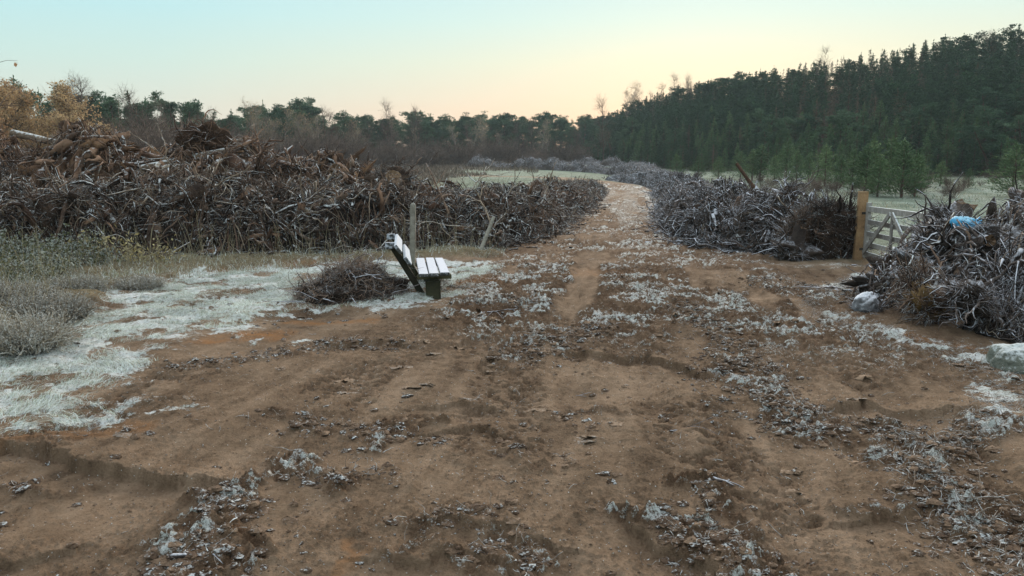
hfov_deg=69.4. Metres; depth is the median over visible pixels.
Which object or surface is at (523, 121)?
pine wood
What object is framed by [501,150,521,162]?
bare shrub
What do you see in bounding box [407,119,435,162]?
pine tree
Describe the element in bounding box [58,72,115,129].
bare tree
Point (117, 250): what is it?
bramble bush
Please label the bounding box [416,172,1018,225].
clearing grass
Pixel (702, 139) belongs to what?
conifer
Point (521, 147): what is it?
bare shrub
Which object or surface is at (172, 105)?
pine tree
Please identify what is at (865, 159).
young pine
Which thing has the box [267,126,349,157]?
bare shrub
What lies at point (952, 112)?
conifer
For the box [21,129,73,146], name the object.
bare branch
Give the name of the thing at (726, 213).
tree stump
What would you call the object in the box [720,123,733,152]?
conifer
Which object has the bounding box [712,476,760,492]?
stick
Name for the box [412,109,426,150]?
birch tree
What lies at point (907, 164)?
young pine
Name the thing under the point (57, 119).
autumn tree
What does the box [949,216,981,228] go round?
plastic sack
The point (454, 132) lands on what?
pine tree
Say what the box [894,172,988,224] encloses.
tree stump
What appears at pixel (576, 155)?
bare shrub
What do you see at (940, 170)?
young pine
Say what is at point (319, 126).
pine tree
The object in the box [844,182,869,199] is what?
bare shrub
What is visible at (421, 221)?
bare branch
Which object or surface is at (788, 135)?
conifer
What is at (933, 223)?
tree stump
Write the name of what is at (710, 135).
conifer
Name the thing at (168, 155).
bare branch
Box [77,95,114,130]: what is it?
pine tree
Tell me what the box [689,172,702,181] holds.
tree stump
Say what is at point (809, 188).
bare shrub
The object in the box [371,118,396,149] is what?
pine tree
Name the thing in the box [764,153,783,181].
young pine
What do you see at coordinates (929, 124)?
conifer
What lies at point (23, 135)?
log
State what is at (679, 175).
tree stump
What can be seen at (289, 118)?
pine tree
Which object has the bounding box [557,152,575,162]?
bare shrub
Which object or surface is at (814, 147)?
conifer
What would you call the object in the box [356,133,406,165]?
bare shrub
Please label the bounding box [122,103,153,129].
pine tree
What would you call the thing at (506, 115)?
pine tree
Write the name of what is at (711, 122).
conifer
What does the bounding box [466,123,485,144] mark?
pine tree
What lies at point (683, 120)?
conifer
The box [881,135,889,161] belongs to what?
conifer
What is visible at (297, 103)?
pine tree
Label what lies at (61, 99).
autumn tree
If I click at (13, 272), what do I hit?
bramble bush
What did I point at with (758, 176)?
bare shrub
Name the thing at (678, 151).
conifer
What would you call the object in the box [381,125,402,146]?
pine tree
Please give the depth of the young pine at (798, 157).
64.40 m
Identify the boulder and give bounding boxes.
[986,343,1023,373]
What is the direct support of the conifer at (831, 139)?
on the ground at (610, 252)
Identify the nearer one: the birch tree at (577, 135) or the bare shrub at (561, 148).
the bare shrub at (561, 148)
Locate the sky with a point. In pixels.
(526, 58)
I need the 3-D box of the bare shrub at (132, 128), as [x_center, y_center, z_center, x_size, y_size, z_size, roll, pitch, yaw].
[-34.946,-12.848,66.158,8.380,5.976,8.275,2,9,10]
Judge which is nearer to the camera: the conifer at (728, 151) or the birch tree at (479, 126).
the conifer at (728, 151)
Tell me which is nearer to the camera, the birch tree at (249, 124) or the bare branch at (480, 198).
the bare branch at (480, 198)
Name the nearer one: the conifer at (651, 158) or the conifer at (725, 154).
the conifer at (725, 154)
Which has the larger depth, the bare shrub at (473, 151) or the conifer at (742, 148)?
the bare shrub at (473, 151)
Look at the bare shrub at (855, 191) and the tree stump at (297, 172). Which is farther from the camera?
the bare shrub at (855, 191)
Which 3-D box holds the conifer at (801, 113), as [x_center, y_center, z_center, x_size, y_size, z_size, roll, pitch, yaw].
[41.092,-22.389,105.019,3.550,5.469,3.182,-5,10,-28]
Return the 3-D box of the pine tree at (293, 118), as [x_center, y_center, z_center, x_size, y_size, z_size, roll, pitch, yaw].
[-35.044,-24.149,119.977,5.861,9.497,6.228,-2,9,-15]
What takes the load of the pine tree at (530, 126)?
on the ground at (610, 252)
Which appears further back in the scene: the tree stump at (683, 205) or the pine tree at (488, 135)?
the pine tree at (488, 135)
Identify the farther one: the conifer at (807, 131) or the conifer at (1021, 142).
the conifer at (807, 131)
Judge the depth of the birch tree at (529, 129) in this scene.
168.41 m
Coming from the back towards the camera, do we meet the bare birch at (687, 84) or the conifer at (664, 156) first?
the bare birch at (687, 84)
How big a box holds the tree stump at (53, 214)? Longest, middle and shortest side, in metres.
1.964 x 1.666 x 1.167 m
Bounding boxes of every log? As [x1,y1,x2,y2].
[9,130,118,158]
[138,147,228,173]
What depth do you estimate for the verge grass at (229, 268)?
13.22 m
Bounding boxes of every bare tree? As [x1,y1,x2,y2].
[40,79,91,113]
[50,72,103,122]
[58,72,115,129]
[110,81,151,135]
[115,91,157,141]
[144,95,172,132]
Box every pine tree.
[67,105,93,122]
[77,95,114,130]
[97,112,132,139]
[103,99,129,126]
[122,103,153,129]
[132,103,166,127]
[156,101,187,139]
[173,98,204,127]
[217,114,250,138]
[219,117,235,135]
[240,112,267,137]
[260,109,303,143]
[268,103,300,149]
[274,107,300,149]
[282,109,312,139]
[288,97,317,147]
[304,105,323,136]
[311,121,322,138]
[313,115,330,135]
[325,121,342,141]
[332,110,355,142]
[337,116,371,142]
[353,114,372,140]
[356,123,380,147]
[362,120,386,165]
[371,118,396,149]
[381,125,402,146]
[385,119,406,142]
[399,124,417,146]
[403,127,417,148]
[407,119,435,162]
[412,117,432,145]
[422,121,445,146]
[427,120,456,148]
[431,125,450,147]
[436,114,463,152]
[444,127,466,150]
[455,112,477,146]
[459,119,481,146]
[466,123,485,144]
[471,117,484,146]
[480,126,495,143]
[484,118,498,134]
[488,115,503,150]
[489,118,517,151]
[491,112,523,160]
[524,120,543,151]
[528,113,553,152]
[532,112,561,143]
[536,125,553,153]
[547,128,564,149]
[553,120,575,148]
[562,124,575,148]
[571,120,595,147]
[573,114,595,143]
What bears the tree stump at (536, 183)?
on the ground at (610, 252)
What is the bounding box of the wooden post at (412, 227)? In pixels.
[410,203,415,265]
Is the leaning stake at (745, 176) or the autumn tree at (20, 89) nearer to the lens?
the leaning stake at (745, 176)
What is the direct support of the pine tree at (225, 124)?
on the ground at (610, 252)
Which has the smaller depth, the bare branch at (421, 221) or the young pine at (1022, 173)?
the bare branch at (421, 221)
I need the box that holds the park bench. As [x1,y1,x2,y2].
[385,234,451,298]
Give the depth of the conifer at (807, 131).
94.86 m
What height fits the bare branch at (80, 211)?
1.315 m
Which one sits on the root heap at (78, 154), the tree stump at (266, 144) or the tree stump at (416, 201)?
the tree stump at (266, 144)
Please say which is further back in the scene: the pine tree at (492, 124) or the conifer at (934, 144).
the pine tree at (492, 124)
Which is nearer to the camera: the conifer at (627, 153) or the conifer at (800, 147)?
the conifer at (800, 147)
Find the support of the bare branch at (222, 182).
on the root heap at (144, 209)
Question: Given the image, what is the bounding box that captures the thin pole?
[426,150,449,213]
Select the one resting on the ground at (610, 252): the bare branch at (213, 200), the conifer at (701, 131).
the conifer at (701, 131)
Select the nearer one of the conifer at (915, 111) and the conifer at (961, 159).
the conifer at (961, 159)
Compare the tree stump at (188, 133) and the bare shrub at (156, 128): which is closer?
the tree stump at (188, 133)
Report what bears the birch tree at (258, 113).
on the ground at (610, 252)
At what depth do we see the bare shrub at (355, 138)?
124.06 m
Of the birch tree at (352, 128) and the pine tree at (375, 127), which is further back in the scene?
the pine tree at (375, 127)
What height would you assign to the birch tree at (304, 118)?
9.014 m
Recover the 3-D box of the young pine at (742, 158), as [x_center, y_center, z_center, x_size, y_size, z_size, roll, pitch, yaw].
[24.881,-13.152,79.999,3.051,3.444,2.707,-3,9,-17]
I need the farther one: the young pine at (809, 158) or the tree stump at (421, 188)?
the young pine at (809, 158)
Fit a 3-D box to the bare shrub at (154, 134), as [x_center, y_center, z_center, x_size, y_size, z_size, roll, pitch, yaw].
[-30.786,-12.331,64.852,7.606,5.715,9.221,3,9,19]
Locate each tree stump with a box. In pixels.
[0,156,47,190]
[1,141,35,168]
[2,166,76,242]
[8,136,51,173]
[19,181,68,209]
[49,174,116,218]
[51,114,115,142]
[56,170,118,190]
[92,126,117,143]
[110,149,136,168]
[142,158,196,195]
[159,161,225,219]
[171,109,232,157]
[177,178,197,212]
[185,153,204,173]
[189,144,247,169]
[189,181,230,209]
[190,162,249,187]
[222,143,281,182]
[223,155,275,205]
[230,136,284,157]
[240,170,309,194]
[258,155,279,175]
[260,171,295,205]
[268,138,318,186]
[289,168,317,197]
[310,145,354,174]
[357,152,379,172]
[358,168,415,218]
[361,160,374,175]
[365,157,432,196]
[386,179,426,219]
[406,192,436,221]
[411,182,429,199]
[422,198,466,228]
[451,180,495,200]
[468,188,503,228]
[527,196,555,228]
[528,178,544,187]
[553,184,569,196]
[554,189,575,209]
[557,177,575,190]
[562,199,579,218]
[652,183,691,227]
[652,187,669,207]
[672,169,685,179]
[672,185,715,222]
[677,194,700,213]
[682,195,713,228]
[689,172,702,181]
[721,194,751,220]
[722,200,755,248]
[730,181,775,215]
[743,193,775,220]
[752,222,824,262]
[771,171,808,202]
[774,199,831,254]
[780,184,885,259]
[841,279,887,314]
[879,244,959,328]
[885,194,1023,274]
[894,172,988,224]
[921,260,1013,333]
[945,202,1016,266]
[960,244,1009,284]
[996,165,1023,205]
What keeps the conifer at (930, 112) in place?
on the ground at (610, 252)
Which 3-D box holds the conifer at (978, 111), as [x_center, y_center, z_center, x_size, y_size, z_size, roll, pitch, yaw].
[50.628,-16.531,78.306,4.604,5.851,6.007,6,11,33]
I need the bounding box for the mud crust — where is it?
[71,291,1017,495]
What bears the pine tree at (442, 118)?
on the ground at (610, 252)
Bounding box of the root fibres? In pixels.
[1,263,1023,575]
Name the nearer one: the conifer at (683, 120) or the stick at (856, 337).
the stick at (856, 337)
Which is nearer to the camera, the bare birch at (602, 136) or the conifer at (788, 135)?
the conifer at (788, 135)
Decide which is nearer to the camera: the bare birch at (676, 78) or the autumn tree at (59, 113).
the autumn tree at (59, 113)
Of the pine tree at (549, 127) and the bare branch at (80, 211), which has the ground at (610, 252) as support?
the pine tree at (549, 127)
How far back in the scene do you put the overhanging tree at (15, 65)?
12.51 m
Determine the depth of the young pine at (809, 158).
63.13 m
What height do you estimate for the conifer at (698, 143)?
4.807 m
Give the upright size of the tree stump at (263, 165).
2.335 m
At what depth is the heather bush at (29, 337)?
7.17 m
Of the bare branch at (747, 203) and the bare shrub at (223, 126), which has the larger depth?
the bare shrub at (223, 126)
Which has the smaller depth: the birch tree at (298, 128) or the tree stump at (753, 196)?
the tree stump at (753, 196)
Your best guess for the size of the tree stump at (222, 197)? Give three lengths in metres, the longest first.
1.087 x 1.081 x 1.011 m
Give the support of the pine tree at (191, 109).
on the ground at (610, 252)
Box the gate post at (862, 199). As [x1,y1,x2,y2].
[852,191,868,259]
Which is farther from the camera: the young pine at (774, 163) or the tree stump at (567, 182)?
the young pine at (774, 163)
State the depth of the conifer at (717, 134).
108.27 m
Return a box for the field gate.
[862,203,929,257]
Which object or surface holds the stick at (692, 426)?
on the ground at (610, 252)
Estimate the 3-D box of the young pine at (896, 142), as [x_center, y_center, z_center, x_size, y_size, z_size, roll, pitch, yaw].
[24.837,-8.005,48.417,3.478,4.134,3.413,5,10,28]
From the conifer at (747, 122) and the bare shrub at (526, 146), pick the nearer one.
the conifer at (747, 122)
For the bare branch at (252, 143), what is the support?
on the root heap at (78, 154)
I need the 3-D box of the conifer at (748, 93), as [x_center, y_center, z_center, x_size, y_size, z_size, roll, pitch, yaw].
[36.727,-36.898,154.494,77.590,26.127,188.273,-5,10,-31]
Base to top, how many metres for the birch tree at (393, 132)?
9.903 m
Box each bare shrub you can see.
[82,100,174,151]
[88,113,173,146]
[107,114,175,147]
[108,126,168,151]
[114,114,185,145]
[115,117,174,137]
[117,112,182,141]
[126,118,181,151]
[127,101,198,142]
[173,119,254,142]
[194,121,271,146]
[218,122,268,143]
[239,127,289,151]
[260,123,316,157]
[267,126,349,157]
[279,128,324,153]
[284,124,348,155]
[290,121,363,161]
[309,131,375,160]
[325,128,375,159]
[328,129,358,150]
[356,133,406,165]
[372,142,412,166]
[376,132,413,153]
[376,141,425,165]
[407,144,435,165]
[413,143,456,165]
[450,139,487,163]
[458,143,490,160]
[487,141,521,160]
[489,152,505,161]
[496,133,538,159]
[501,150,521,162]
[503,153,520,163]
[509,135,548,158]
[534,133,570,159]
[535,150,550,160]
[541,140,585,160]
[554,141,585,155]
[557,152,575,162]
[564,147,592,160]
[570,144,594,161]
[750,175,765,181]
[758,175,778,190]
[763,178,787,188]
[790,180,821,195]
[796,177,827,192]
[815,182,836,193]
[819,178,843,193]
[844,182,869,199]
[918,176,938,192]
[929,177,975,197]
[934,184,955,195]
[938,174,955,186]
[949,172,972,189]
[983,171,1000,181]
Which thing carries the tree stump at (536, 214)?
on the ground at (610, 252)
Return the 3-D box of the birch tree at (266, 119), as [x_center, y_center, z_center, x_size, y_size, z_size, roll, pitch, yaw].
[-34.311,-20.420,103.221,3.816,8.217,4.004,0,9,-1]
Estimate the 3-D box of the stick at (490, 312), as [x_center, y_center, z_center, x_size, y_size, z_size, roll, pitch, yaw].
[-0.057,0.382,9.255,0.688,0.206,0.562,1,22,8]
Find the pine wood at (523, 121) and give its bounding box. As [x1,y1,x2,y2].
[9,75,605,159]
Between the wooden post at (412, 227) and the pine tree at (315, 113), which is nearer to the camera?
the wooden post at (412, 227)
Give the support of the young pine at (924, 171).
on the ground at (610, 252)
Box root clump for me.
[270,240,422,305]
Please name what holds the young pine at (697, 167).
on the ground at (610, 252)
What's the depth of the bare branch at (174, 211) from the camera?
14.82 m
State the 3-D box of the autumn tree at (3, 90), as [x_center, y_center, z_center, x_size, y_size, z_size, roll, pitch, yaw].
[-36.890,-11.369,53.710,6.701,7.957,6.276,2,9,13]
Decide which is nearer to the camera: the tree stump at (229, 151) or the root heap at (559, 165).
the tree stump at (229, 151)
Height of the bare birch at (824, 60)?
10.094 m
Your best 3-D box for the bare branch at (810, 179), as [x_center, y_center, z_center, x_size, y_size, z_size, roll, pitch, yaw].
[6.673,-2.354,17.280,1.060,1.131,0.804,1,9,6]
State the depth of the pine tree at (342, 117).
134.13 m
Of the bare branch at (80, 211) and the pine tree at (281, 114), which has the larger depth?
the pine tree at (281, 114)
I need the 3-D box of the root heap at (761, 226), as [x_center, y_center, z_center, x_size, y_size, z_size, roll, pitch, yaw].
[10.114,-6.468,47.094,8.300,2.844,65.976,1,9,6]
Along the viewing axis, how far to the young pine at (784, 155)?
69.97 m
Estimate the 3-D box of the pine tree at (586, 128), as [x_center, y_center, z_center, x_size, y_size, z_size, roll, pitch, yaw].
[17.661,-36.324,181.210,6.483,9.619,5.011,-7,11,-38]
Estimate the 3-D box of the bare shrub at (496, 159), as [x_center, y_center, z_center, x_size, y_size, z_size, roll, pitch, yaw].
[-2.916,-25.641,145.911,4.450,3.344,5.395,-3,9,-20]
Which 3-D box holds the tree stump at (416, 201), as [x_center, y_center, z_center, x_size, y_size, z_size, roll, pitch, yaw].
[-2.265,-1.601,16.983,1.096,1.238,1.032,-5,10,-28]
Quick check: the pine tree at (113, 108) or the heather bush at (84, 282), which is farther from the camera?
the pine tree at (113, 108)
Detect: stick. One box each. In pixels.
[169,550,222,563]
[483,308,516,315]
[669,411,723,434]
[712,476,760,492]
[848,316,861,350]
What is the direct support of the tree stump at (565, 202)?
on the ground at (610, 252)
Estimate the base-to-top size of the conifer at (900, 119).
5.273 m
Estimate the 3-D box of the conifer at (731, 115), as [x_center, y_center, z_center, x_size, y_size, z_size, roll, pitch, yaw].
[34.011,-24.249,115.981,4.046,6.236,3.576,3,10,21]
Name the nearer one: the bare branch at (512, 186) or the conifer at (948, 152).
the bare branch at (512, 186)
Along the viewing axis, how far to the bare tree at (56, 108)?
66.48 m
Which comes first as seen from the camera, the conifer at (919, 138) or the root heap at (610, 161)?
the conifer at (919, 138)
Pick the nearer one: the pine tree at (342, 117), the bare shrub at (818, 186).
the bare shrub at (818, 186)
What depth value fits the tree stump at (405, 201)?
16.42 m
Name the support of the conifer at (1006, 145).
on the ground at (610, 252)
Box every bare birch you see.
[591,95,613,159]
[621,88,631,116]
[627,82,640,114]
[631,86,644,109]
[655,83,666,111]
[665,74,679,102]
[682,72,695,100]
[816,44,832,80]
[978,27,998,56]
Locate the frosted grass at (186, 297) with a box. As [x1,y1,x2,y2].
[0,263,503,436]
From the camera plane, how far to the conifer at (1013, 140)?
68.30 m
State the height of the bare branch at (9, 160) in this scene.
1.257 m
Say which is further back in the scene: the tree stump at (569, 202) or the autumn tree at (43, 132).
the autumn tree at (43, 132)
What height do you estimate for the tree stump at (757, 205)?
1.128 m
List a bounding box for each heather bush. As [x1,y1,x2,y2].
[0,275,66,305]
[0,283,106,322]
[0,300,93,364]
[36,267,116,291]
[111,269,167,290]
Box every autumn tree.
[0,77,44,131]
[0,80,50,147]
[0,89,57,149]
[0,110,37,149]
[2,103,25,135]
[37,78,116,137]
[40,108,88,150]
[44,102,89,146]
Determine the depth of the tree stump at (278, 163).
20.65 m
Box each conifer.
[574,24,1023,169]
[593,145,600,160]
[611,144,621,160]
[617,145,625,161]
[625,143,631,162]
[628,141,648,161]
[629,133,638,152]
[630,145,638,161]
[632,129,644,150]
[636,145,645,160]
[640,144,653,162]
[646,149,654,164]
[655,148,669,167]
[663,150,673,167]
[670,148,685,168]
[672,116,691,146]
[688,112,701,145]
[691,122,706,151]
[693,135,700,158]
[694,132,705,158]
[697,111,723,139]
[702,137,718,165]
[704,130,717,158]
[704,132,725,163]
[705,112,719,146]
[705,116,719,143]
[705,136,714,162]
[717,137,730,164]
[719,148,729,169]
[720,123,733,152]
[721,111,734,142]
[723,142,733,166]
[725,113,735,146]
[726,133,740,160]
[728,142,739,169]
[729,135,740,163]
[730,140,748,165]
[742,108,771,142]
[743,114,751,146]
[752,139,763,156]
[779,130,790,154]
[781,137,794,165]
[789,138,815,168]
[791,117,799,150]
[793,114,819,142]
[796,111,805,133]
[802,121,815,152]
[804,118,816,141]
[811,134,820,164]
[819,123,837,158]
[824,132,837,161]
[871,136,887,168]
[881,112,904,143]
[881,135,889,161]
[884,115,902,143]
[890,118,917,149]
[900,101,939,149]
[900,139,912,168]
[901,133,907,149]
[911,123,924,159]
[914,129,943,164]
[915,115,939,148]
[917,125,940,162]
[919,137,933,171]
[920,120,940,153]
[921,107,940,144]
[926,142,947,173]
[930,139,963,170]
[933,117,960,160]
[936,97,961,143]
[939,105,952,143]
[941,93,962,135]
[943,123,960,164]
[945,135,970,173]
[954,106,969,148]
[955,109,968,156]
[960,138,986,174]
[966,87,1004,141]
[968,104,1012,156]
[992,101,1023,137]
[995,137,1012,173]
[998,138,1022,176]
[999,86,1023,139]
[1003,114,1023,157]
[1016,131,1023,166]
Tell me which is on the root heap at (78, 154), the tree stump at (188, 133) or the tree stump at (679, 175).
the tree stump at (188, 133)
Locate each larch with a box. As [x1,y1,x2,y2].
[601,37,1023,162]
[709,146,718,166]
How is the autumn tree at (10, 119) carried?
on the ground at (610, 252)
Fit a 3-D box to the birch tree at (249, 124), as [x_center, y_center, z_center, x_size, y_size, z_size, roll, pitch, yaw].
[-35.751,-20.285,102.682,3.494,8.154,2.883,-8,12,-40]
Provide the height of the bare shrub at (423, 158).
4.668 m
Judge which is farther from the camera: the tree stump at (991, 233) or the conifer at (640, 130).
the conifer at (640, 130)
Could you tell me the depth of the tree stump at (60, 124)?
20.34 m
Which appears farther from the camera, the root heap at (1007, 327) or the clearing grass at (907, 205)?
the clearing grass at (907, 205)
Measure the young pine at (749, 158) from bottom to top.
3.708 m
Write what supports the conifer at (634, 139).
on the ground at (610, 252)
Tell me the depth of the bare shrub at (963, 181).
49.72 m
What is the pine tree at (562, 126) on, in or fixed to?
on the ground at (610, 252)
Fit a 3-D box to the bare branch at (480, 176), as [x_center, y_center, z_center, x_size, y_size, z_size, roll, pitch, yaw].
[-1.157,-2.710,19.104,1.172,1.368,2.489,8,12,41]
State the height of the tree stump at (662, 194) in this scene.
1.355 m
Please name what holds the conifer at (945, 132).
on the ground at (610, 252)
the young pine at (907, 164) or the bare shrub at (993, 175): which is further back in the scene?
the bare shrub at (993, 175)
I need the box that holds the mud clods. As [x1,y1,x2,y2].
[0,263,1023,575]
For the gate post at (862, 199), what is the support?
on the ground at (610, 252)
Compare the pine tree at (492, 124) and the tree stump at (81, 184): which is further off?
the pine tree at (492, 124)
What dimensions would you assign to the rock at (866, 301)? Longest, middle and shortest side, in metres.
0.677 x 0.633 x 0.632 m
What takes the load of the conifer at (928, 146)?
on the ground at (610, 252)
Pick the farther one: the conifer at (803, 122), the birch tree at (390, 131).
the birch tree at (390, 131)
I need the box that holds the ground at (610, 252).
[0,76,1023,575]
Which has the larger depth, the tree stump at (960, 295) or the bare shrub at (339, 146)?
the bare shrub at (339, 146)
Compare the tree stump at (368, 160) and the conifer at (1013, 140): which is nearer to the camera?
the tree stump at (368, 160)
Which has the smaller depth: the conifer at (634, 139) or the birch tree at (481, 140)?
the conifer at (634, 139)
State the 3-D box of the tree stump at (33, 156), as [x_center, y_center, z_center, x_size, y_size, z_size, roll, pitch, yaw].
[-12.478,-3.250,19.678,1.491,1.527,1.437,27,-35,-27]
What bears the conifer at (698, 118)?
on the ground at (610, 252)
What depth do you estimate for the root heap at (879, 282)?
9.63 m
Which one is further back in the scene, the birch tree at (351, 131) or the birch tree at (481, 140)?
the birch tree at (481, 140)
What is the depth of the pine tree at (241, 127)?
104.86 m
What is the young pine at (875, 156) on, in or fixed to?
on the ground at (610, 252)
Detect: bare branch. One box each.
[0,143,38,167]
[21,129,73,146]
[36,161,64,182]
[42,162,111,225]
[106,178,163,194]
[129,129,190,181]
[149,142,176,162]
[160,175,186,223]
[167,177,241,204]
[182,158,251,201]
[193,124,216,146]
[206,153,232,175]
[209,131,274,158]
[236,188,275,226]
[247,124,275,156]
[248,168,333,221]
[306,156,347,174]
[386,208,477,245]
[449,158,512,188]
[468,185,499,216]
[484,204,507,231]
[496,178,521,193]
[503,166,521,200]
[538,161,562,213]
[559,206,587,223]
[712,214,732,244]
[734,192,759,216]
[736,175,757,196]
[795,166,822,193]
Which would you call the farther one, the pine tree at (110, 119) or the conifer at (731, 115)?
the conifer at (731, 115)
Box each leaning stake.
[479,216,494,249]
[735,163,754,188]
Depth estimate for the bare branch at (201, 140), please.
20.13 m
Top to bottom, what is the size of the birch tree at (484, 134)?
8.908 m
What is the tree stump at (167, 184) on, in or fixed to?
on the ground at (610, 252)
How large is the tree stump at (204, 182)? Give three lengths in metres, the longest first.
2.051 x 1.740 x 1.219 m
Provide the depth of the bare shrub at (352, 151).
107.32 m
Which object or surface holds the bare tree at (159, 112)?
on the ground at (610, 252)
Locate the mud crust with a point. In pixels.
(583, 440)
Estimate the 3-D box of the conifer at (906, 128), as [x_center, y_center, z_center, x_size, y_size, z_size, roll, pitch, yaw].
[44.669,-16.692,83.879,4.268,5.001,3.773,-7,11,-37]
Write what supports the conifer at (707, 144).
on the ground at (610, 252)
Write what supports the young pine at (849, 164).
on the ground at (610, 252)
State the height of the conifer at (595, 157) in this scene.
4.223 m
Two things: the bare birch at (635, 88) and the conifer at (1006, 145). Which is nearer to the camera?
the conifer at (1006, 145)
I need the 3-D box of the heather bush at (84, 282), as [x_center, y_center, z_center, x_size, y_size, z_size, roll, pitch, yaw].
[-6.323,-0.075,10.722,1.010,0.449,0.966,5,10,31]
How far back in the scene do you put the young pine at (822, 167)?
65.57 m
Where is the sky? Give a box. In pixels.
[0,0,1023,160]
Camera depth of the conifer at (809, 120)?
96.26 m
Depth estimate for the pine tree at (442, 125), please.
162.94 m
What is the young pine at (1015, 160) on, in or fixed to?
on the ground at (610, 252)
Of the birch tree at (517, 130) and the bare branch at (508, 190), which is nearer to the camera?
the bare branch at (508, 190)
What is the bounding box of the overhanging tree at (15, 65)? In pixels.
[0,60,50,123]
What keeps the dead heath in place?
on the ground at (610, 252)
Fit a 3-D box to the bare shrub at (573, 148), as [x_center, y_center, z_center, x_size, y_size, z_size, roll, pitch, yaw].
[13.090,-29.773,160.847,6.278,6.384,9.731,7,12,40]
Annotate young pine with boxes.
[667,153,688,173]
[689,156,707,176]
[707,155,731,177]
[727,151,748,178]
[739,149,765,180]
[743,144,781,177]
[761,139,803,182]
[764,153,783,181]
[782,150,806,183]
[796,152,817,181]
[806,144,843,184]
[814,152,835,180]
[828,147,862,189]
[829,155,853,187]
[836,144,896,190]
[848,137,894,193]
[860,158,897,196]
[862,138,943,197]
[875,135,910,192]
[888,149,936,196]
[907,155,931,186]
[930,160,952,185]
[960,168,979,186]
[977,141,1023,195]
[1007,163,1023,190]
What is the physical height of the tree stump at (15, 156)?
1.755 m
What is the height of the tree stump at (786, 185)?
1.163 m
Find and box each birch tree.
[99,115,110,123]
[194,111,207,123]
[206,108,220,127]
[225,115,241,136]
[240,96,272,143]
[243,116,258,136]
[247,102,265,137]
[259,116,276,151]
[262,119,274,145]
[266,118,284,141]
[278,106,296,150]
[282,106,307,151]
[288,117,307,147]
[292,113,314,141]
[305,121,315,143]
[312,115,324,146]
[314,105,334,141]
[320,110,342,142]
[344,118,358,139]
[346,130,359,145]
[347,120,359,146]
[359,117,374,147]
[377,94,401,149]
[377,113,394,148]
[384,117,398,143]
[405,104,426,159]
[407,128,420,152]
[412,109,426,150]
[444,123,465,152]
[467,115,484,143]
[475,122,488,148]
[480,125,488,148]
[509,119,520,149]
[525,117,538,148]
[535,116,550,151]
[568,121,582,150]
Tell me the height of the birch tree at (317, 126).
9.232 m
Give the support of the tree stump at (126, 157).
on the ground at (610, 252)
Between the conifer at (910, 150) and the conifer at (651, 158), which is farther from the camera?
the conifer at (651, 158)
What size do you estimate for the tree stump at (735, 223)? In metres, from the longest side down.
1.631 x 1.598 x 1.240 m
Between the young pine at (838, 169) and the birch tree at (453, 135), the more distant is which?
the birch tree at (453, 135)
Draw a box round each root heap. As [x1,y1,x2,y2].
[0,110,459,198]
[0,159,645,257]
[465,154,662,174]
[547,155,664,170]
[602,167,836,257]
[798,196,1023,324]
[941,214,1023,343]
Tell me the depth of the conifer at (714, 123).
117.05 m
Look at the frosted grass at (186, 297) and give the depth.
8.71 m
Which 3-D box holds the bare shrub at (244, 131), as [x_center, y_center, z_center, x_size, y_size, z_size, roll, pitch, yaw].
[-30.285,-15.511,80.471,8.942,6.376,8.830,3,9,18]
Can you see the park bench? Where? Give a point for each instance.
(429, 275)
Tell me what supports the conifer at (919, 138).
on the ground at (610, 252)
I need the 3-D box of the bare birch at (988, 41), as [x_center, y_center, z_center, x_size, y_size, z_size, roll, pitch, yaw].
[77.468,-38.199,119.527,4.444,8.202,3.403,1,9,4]
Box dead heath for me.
[372,161,538,183]
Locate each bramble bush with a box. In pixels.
[0,223,121,268]
[0,243,83,281]
[65,225,138,260]
[120,234,185,262]
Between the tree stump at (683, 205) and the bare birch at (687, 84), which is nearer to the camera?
the tree stump at (683, 205)
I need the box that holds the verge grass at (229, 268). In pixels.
[0,243,505,291]
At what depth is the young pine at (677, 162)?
86.69 m
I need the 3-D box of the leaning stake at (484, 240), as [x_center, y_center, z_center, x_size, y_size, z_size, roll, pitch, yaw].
[-0.514,-1.154,15.501,0.085,0.726,0.144,22,8,-3]
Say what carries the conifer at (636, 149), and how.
on the ground at (610, 252)
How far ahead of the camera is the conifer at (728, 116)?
117.61 m
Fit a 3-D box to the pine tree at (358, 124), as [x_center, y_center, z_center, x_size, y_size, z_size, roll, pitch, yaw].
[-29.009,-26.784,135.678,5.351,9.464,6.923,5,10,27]
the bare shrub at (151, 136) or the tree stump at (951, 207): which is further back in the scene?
the bare shrub at (151, 136)
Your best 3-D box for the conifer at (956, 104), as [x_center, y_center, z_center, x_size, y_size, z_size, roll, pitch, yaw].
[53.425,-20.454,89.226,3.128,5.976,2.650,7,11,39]
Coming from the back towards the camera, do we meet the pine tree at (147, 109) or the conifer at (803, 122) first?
the conifer at (803, 122)
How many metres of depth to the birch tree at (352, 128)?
128.01 m
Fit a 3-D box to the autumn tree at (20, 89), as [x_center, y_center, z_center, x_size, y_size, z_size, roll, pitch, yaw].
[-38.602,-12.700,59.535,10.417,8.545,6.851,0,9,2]
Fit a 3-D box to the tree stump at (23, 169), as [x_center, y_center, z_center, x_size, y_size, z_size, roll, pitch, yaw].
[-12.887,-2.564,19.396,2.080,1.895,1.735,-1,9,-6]
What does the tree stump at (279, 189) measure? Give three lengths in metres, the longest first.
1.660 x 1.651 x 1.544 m
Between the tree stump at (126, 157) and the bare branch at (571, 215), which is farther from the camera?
the bare branch at (571, 215)
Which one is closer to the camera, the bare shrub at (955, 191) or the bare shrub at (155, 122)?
the bare shrub at (955, 191)
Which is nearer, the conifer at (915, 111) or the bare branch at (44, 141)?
the bare branch at (44, 141)
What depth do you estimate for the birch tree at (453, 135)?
153.19 m
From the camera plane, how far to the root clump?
10.03 m
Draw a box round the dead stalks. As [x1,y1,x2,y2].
[0,212,506,325]

